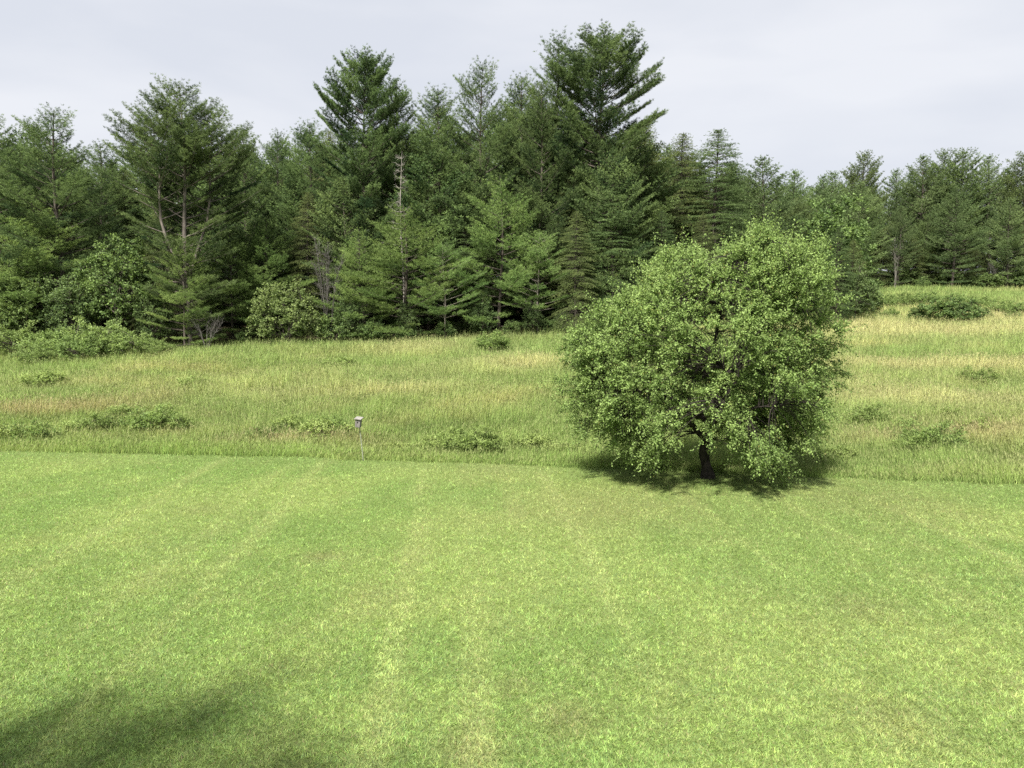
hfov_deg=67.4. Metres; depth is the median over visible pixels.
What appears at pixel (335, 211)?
forest pine
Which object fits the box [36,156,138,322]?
forest pine
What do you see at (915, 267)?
hemlock tree
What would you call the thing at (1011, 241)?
pine
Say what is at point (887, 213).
pine
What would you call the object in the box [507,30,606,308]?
white pine
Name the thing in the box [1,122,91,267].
forest pine
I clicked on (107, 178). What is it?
forest pine
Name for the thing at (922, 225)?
pine
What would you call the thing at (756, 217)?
pine
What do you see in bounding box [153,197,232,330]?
forest pine
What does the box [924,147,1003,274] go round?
pine
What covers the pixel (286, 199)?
forest pine
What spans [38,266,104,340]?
broadleaf tree
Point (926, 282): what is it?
forest edge shrub
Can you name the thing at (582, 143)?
forest pine
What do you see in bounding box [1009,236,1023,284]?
hemlock tree
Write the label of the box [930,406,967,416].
weed clump
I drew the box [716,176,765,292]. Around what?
pine
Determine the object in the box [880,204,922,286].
pine
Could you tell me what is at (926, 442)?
weed clump
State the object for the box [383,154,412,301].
dead pine
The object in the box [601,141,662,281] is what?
forest pine
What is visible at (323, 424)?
weed clump
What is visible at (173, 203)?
forest pine
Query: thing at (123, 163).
forest pine
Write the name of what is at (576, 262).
hemlock tree
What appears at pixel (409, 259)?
hemlock tree
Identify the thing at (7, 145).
white pine
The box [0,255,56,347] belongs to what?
broadleaf tree
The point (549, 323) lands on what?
forest edge shrub
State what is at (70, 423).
weed clump
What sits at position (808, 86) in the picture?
sky
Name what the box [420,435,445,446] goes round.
weed clump
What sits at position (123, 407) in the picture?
weed clump
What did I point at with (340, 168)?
forest pine
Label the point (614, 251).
hemlock tree
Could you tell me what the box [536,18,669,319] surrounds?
white pine
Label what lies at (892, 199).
pine
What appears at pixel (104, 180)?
white pine
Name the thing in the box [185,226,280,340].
young pine
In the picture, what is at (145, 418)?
weed clump
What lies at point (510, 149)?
forest pine
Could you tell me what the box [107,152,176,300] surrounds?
forest pine
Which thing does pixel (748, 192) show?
pine
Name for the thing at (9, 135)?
forest pine
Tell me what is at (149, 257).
hemlock tree
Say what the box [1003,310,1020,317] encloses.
willow shrub
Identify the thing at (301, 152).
forest pine
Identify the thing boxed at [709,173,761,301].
pine
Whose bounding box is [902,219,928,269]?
pine
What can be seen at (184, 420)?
weed clump
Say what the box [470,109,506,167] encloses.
forest pine
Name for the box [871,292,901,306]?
willow shrub
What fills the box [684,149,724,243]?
forest pine
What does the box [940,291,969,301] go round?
willow shrub
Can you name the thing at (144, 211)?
forest pine
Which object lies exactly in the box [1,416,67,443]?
weed clump
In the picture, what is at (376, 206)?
forest pine
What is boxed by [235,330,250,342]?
forest edge shrub
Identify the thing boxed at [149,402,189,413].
weed clump
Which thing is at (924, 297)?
willow shrub
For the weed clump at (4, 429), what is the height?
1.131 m
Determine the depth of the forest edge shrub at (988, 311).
71.99 m
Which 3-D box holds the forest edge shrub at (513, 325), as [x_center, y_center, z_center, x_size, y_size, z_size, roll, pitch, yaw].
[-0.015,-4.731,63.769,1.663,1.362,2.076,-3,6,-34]
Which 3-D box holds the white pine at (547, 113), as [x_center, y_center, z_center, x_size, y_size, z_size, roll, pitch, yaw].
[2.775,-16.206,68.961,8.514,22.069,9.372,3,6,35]
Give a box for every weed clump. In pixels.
[0,423,44,441]
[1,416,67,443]
[15,370,71,385]
[55,419,100,432]
[71,407,125,431]
[103,403,148,417]
[113,402,180,433]
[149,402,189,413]
[154,412,195,430]
[175,375,214,387]
[243,422,284,439]
[267,413,304,427]
[292,416,361,439]
[312,412,354,436]
[322,356,359,365]
[373,441,407,450]
[404,439,442,452]
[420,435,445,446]
[435,422,504,454]
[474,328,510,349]
[474,438,507,453]
[503,432,555,448]
[543,441,586,455]
[809,444,861,462]
[837,401,893,422]
[885,417,922,428]
[887,414,972,450]
[893,430,938,452]
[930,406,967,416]
[952,364,1001,384]
[955,416,996,430]
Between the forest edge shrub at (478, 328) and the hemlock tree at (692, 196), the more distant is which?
the hemlock tree at (692, 196)
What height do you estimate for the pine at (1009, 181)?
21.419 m
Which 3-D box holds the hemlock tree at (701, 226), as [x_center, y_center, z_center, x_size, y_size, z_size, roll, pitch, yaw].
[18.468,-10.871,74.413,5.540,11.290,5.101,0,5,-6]
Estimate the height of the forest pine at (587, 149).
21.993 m
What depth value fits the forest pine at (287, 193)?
76.01 m
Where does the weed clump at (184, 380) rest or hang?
on the ground at (265, 338)
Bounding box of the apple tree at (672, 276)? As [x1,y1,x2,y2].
[538,207,874,489]
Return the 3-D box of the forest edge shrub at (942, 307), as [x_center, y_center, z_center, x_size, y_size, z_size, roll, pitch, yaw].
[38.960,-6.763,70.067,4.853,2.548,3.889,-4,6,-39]
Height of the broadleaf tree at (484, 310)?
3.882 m
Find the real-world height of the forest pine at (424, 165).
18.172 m
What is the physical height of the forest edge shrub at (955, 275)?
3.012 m
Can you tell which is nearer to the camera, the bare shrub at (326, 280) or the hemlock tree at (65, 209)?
the bare shrub at (326, 280)
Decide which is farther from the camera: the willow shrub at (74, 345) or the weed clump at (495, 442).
the willow shrub at (74, 345)
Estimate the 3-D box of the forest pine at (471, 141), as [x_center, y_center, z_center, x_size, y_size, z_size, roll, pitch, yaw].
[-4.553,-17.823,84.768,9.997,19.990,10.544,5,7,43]
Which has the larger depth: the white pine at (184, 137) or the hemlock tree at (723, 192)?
the hemlock tree at (723, 192)
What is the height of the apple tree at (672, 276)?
8.053 m
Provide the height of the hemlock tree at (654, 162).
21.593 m
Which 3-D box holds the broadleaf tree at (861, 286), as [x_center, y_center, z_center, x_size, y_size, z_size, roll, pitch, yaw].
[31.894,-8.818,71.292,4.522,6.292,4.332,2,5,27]
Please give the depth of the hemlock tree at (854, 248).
76.96 m
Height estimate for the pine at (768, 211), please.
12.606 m
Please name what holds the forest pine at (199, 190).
on the ground at (265, 338)
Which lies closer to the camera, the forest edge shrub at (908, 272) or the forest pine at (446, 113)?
the forest pine at (446, 113)
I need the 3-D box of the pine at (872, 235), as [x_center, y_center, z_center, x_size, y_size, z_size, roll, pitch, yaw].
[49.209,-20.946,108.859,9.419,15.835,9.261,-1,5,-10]
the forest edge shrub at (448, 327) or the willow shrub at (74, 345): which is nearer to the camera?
the willow shrub at (74, 345)
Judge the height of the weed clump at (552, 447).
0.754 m
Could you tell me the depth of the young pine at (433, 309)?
62.22 m
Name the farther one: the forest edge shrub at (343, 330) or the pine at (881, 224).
the pine at (881, 224)
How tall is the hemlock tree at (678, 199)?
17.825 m
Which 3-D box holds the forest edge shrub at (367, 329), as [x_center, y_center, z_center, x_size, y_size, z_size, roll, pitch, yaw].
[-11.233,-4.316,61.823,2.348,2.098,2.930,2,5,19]
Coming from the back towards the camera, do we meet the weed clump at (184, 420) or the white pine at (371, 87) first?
the white pine at (371, 87)
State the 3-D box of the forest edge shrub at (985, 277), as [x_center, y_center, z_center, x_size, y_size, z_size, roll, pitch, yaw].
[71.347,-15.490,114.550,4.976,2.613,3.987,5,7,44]
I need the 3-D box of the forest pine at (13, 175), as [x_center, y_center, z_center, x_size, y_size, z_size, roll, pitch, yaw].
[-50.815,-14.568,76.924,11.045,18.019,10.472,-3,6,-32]
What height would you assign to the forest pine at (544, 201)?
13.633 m
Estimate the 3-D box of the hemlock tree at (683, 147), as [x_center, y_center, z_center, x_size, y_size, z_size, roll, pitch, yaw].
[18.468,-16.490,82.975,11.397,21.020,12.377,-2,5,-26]
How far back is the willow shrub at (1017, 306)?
74.97 m
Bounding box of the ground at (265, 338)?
[2,276,1023,483]
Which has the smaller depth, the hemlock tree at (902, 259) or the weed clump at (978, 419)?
the weed clump at (978, 419)
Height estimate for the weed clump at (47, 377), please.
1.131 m
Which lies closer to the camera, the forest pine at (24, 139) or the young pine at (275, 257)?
the young pine at (275, 257)
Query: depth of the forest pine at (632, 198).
65.45 m
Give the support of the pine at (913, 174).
on the ground at (265, 338)
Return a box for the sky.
[0,0,1023,276]
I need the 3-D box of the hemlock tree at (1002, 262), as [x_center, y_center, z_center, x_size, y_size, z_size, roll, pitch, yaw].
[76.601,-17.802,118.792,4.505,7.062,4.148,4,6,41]
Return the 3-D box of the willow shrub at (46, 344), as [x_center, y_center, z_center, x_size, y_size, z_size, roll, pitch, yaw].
[-33.233,-3.004,56.118,4.916,2.533,4.928,2,5,18]
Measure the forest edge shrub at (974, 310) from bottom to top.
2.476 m
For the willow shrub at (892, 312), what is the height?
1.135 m
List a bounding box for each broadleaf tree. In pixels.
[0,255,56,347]
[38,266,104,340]
[68,233,157,329]
[332,294,368,340]
[395,301,422,339]
[467,292,497,333]
[522,299,546,330]
[791,193,879,291]
[834,254,881,317]
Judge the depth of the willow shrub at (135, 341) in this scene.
55.61 m
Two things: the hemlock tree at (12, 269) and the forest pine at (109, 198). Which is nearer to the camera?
the hemlock tree at (12, 269)
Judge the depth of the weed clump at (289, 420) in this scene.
32.70 m
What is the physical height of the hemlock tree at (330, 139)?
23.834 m
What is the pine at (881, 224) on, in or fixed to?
on the ground at (265, 338)
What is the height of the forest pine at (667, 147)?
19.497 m
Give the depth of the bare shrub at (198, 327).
58.67 m
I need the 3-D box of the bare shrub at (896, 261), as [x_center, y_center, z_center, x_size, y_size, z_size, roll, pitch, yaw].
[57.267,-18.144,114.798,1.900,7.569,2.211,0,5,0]
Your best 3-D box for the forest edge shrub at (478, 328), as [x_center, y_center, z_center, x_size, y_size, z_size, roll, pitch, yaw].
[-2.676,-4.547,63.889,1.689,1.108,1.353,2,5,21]
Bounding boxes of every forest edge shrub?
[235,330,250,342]
[311,309,356,341]
[357,318,388,341]
[396,323,417,340]
[434,320,456,336]
[471,324,488,334]
[502,319,519,334]
[539,317,557,332]
[816,270,883,314]
[858,278,886,312]
[883,275,905,285]
[888,266,927,284]
[907,306,931,320]
[913,296,962,320]
[914,278,931,286]
[928,275,947,285]
[930,269,966,285]
[944,297,988,321]
[963,273,992,286]
[972,272,1009,287]
[979,308,992,316]
[1000,268,1023,286]
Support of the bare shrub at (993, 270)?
on the ground at (265, 338)
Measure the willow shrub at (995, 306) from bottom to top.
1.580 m
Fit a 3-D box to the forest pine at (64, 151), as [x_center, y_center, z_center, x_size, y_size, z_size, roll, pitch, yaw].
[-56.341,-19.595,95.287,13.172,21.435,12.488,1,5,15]
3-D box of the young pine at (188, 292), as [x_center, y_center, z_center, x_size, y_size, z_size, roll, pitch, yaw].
[-25.581,-7.160,59.449,6.781,8.989,6.363,2,5,21]
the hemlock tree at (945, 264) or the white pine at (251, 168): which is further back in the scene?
the hemlock tree at (945, 264)
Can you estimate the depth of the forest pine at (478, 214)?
66.61 m
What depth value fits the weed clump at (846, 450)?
26.19 m
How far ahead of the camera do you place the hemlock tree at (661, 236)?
70.81 m
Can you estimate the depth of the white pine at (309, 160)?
69.49 m
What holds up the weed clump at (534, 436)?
on the ground at (265, 338)
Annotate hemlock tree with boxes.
[0,201,28,331]
[12,147,71,325]
[29,182,101,333]
[89,169,176,329]
[121,202,205,339]
[204,149,244,314]
[276,192,336,337]
[297,144,356,319]
[304,129,358,293]
[367,146,447,324]
[406,154,501,326]
[434,211,490,333]
[532,170,597,323]
[543,210,603,334]
[573,176,650,329]
[618,122,700,295]
[640,211,678,321]
[653,132,734,305]
[658,164,706,293]
[668,156,726,287]
[669,127,757,317]
[689,213,725,319]
[817,227,861,323]
[832,240,877,315]
[869,230,897,287]
[886,243,911,285]
[902,239,930,285]
[917,244,944,284]
[938,260,955,285]
[945,238,973,285]
[964,249,987,285]
[979,251,998,285]
[995,250,1016,285]
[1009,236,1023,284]
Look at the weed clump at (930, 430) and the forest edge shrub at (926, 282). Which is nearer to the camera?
the weed clump at (930, 430)
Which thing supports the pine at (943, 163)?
on the ground at (265, 338)
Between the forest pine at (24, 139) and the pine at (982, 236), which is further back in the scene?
the pine at (982, 236)
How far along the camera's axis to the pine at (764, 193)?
89.17 m
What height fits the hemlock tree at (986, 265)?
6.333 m
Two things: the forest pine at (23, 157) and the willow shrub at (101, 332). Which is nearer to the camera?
the willow shrub at (101, 332)
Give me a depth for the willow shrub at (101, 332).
56.06 m
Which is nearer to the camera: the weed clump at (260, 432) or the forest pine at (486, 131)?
the weed clump at (260, 432)
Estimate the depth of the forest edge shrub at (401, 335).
61.88 m
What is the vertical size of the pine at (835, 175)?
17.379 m
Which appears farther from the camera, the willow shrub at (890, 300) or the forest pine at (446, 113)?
the forest pine at (446, 113)
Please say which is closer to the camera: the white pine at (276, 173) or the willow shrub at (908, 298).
the white pine at (276, 173)
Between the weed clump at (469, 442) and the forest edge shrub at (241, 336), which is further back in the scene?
the forest edge shrub at (241, 336)
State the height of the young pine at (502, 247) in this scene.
13.630 m
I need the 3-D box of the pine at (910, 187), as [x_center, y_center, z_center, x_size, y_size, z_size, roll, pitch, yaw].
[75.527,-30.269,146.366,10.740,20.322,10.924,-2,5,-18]
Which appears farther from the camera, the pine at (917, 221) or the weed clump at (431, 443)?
the pine at (917, 221)
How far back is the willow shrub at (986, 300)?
81.31 m
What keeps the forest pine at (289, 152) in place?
on the ground at (265, 338)
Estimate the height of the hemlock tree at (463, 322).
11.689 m
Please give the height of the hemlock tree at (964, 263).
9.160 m
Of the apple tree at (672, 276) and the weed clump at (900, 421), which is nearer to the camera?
the apple tree at (672, 276)
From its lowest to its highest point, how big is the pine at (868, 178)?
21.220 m
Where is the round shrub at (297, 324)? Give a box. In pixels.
[245,278,323,342]
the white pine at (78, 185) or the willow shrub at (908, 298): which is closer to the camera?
the white pine at (78, 185)
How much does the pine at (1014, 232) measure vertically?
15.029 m
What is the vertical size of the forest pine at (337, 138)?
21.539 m
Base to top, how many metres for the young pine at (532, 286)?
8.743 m
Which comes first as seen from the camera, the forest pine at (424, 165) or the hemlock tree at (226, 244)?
the forest pine at (424, 165)
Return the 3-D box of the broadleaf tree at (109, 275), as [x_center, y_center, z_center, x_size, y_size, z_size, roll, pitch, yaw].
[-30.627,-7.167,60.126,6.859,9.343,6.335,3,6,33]
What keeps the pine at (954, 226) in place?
on the ground at (265, 338)
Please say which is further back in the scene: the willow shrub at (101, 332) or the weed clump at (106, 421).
the willow shrub at (101, 332)
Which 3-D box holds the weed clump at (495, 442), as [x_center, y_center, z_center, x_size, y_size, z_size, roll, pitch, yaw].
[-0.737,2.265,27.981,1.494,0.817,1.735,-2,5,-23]
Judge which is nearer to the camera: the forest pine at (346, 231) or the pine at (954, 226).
the forest pine at (346, 231)
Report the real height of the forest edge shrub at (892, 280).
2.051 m
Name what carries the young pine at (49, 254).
on the ground at (265, 338)
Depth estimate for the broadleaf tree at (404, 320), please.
62.04 m
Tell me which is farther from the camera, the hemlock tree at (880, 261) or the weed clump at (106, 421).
the hemlock tree at (880, 261)
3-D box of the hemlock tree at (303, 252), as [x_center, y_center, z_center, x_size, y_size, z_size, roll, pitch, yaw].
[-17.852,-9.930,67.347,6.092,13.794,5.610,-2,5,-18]
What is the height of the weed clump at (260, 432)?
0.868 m
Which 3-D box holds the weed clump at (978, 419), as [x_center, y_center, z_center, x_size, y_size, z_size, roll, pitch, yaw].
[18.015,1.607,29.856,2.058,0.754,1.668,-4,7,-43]
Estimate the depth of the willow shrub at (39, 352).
52.57 m
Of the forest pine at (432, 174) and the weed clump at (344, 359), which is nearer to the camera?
the weed clump at (344, 359)
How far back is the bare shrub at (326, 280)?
61.50 m
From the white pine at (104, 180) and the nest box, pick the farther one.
the white pine at (104, 180)
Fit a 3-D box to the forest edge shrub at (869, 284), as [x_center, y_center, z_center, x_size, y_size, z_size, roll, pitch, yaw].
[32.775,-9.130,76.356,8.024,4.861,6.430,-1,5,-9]
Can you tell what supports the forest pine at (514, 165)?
on the ground at (265, 338)
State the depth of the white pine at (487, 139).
66.73 m
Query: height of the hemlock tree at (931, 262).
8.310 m
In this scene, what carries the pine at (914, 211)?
on the ground at (265, 338)
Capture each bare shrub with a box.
[187,313,223,347]
[310,237,345,341]
[891,240,901,286]
[987,255,1012,286]
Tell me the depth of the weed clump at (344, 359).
48.45 m
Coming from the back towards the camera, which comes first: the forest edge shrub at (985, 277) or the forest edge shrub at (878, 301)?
the forest edge shrub at (985, 277)
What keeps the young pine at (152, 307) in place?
on the ground at (265, 338)
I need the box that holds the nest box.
[354,416,363,460]
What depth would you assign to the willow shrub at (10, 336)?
56.77 m
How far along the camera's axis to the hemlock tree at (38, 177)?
77.76 m
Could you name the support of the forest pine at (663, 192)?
on the ground at (265, 338)
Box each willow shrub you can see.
[0,319,53,353]
[7,341,56,364]
[10,326,86,355]
[52,315,135,353]
[52,332,108,359]
[93,325,163,355]
[138,337,175,354]
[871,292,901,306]
[880,307,900,316]
[891,292,918,306]
[911,290,941,303]
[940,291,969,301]
[966,293,998,305]
[981,299,1022,311]
[999,300,1023,312]
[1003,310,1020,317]
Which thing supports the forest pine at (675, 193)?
on the ground at (265, 338)
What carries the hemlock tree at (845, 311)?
on the ground at (265, 338)
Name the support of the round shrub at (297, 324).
on the ground at (265, 338)
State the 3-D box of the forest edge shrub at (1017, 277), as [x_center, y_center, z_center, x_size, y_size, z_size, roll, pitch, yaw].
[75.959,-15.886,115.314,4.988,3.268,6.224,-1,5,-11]
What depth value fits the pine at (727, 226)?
92.48 m
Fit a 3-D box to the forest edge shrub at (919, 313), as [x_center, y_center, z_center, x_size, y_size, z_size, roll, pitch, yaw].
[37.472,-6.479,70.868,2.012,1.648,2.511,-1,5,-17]
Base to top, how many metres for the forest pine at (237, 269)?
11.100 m
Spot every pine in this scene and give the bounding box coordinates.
[0,102,132,332]
[0,114,71,345]
[0,130,41,163]
[0,142,93,327]
[0,150,54,284]
[0,195,112,343]
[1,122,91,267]
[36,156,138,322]
[44,138,99,223]
[58,139,140,329]
[76,235,122,328]
[78,157,143,281]
[80,162,152,273]
[92,73,269,345]
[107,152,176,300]
[117,166,233,319]
[118,136,169,258]
[130,276,176,339]
[135,147,227,315]
[136,234,233,347]
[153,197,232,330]
[168,150,256,324]
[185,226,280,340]
[202,125,281,327]
[209,150,298,322]
[218,211,288,331]
[223,213,319,338]
[233,138,304,251]
[235,128,309,318]
[252,158,333,315]
[257,173,332,328]
[266,118,349,320]
[268,132,339,290]
[290,174,391,330]
[291,153,351,310]
[304,44,413,332]
[306,127,366,286]
[312,227,399,338]
[331,134,426,317]
[331,201,462,339]
[355,151,447,324]
[359,78,432,329]
[370,126,479,330]
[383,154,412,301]
[387,82,489,327]
[410,241,491,337]
[414,108,493,198]
[420,137,473,285]
[425,55,539,319]
[433,162,520,325]
[438,172,555,329]
[445,130,498,304]
[463,108,543,316]
[467,96,542,307]
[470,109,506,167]
[485,105,603,316]
[486,70,562,320]
[492,76,584,325]
[494,228,581,332]
[497,175,581,323]
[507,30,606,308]
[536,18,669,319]
[550,133,645,308]
[553,118,616,297]
[567,147,661,324]
[577,123,688,293]
[601,132,669,273]
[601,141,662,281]
[641,161,702,257]
[653,143,706,227]
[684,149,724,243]
[706,189,749,301]
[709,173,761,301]
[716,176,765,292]
[720,154,808,244]
[730,174,769,292]
[739,204,770,300]
[759,201,786,228]
[760,168,829,245]
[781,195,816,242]
[805,173,852,263]
[807,170,865,270]
[831,180,894,283]
[838,149,898,279]
[851,186,884,278]
[859,200,887,263]
[868,184,891,276]
[873,167,924,279]
[877,205,909,280]
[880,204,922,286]
[882,153,960,282]
[888,190,930,268]
[895,171,923,238]
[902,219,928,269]
[907,213,946,285]
[911,147,975,275]
[919,183,991,287]
[923,188,980,276]
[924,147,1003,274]
[957,186,996,267]
[958,153,1023,273]
[967,211,1009,274]
[979,197,1023,287]
[983,166,1023,278]
[985,151,1023,271]
[998,198,1023,268]
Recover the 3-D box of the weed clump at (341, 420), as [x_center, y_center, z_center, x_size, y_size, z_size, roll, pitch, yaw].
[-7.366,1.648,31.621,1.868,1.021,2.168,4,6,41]
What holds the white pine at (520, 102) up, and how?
on the ground at (265, 338)
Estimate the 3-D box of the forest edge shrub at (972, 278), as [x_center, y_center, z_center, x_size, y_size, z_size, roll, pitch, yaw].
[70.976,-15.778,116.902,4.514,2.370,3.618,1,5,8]
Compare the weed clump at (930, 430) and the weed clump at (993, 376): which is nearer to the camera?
the weed clump at (930, 430)
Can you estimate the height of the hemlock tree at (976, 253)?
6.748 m
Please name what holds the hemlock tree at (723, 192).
on the ground at (265, 338)
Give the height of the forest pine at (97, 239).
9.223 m
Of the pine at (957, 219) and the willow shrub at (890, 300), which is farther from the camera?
the pine at (957, 219)
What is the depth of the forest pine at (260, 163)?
76.93 m
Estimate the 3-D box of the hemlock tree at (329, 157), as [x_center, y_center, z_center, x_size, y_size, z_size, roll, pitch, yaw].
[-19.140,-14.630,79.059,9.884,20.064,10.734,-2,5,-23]
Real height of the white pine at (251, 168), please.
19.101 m
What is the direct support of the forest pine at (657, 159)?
on the ground at (265, 338)
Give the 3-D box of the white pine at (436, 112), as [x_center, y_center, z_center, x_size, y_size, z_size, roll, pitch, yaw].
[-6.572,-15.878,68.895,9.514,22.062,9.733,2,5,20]
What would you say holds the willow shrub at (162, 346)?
on the ground at (265, 338)
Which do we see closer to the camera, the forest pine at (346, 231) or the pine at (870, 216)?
the forest pine at (346, 231)
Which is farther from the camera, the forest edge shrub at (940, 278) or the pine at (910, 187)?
the pine at (910, 187)
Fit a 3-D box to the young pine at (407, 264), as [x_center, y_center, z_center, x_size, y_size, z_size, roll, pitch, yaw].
[-9.128,-9.294,63.086,11.019,11.375,11.743,0,5,4]
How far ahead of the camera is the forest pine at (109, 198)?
86.56 m
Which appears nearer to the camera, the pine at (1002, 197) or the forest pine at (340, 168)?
the forest pine at (340, 168)
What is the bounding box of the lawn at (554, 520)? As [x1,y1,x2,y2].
[0,450,1023,767]
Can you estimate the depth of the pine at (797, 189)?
97.65 m
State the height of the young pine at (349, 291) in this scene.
9.489 m
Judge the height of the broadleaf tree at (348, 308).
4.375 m
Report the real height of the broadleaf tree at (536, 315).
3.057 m
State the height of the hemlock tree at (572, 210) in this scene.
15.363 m
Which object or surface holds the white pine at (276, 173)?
on the ground at (265, 338)
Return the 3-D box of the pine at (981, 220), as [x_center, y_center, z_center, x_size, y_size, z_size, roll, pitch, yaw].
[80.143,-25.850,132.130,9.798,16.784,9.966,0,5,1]
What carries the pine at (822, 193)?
on the ground at (265, 338)
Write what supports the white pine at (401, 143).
on the ground at (265, 338)
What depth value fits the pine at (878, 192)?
128.97 m
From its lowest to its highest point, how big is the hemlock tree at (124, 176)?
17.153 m
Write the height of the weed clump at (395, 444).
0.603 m
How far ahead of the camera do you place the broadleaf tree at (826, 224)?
80.96 m
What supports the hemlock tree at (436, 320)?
on the ground at (265, 338)

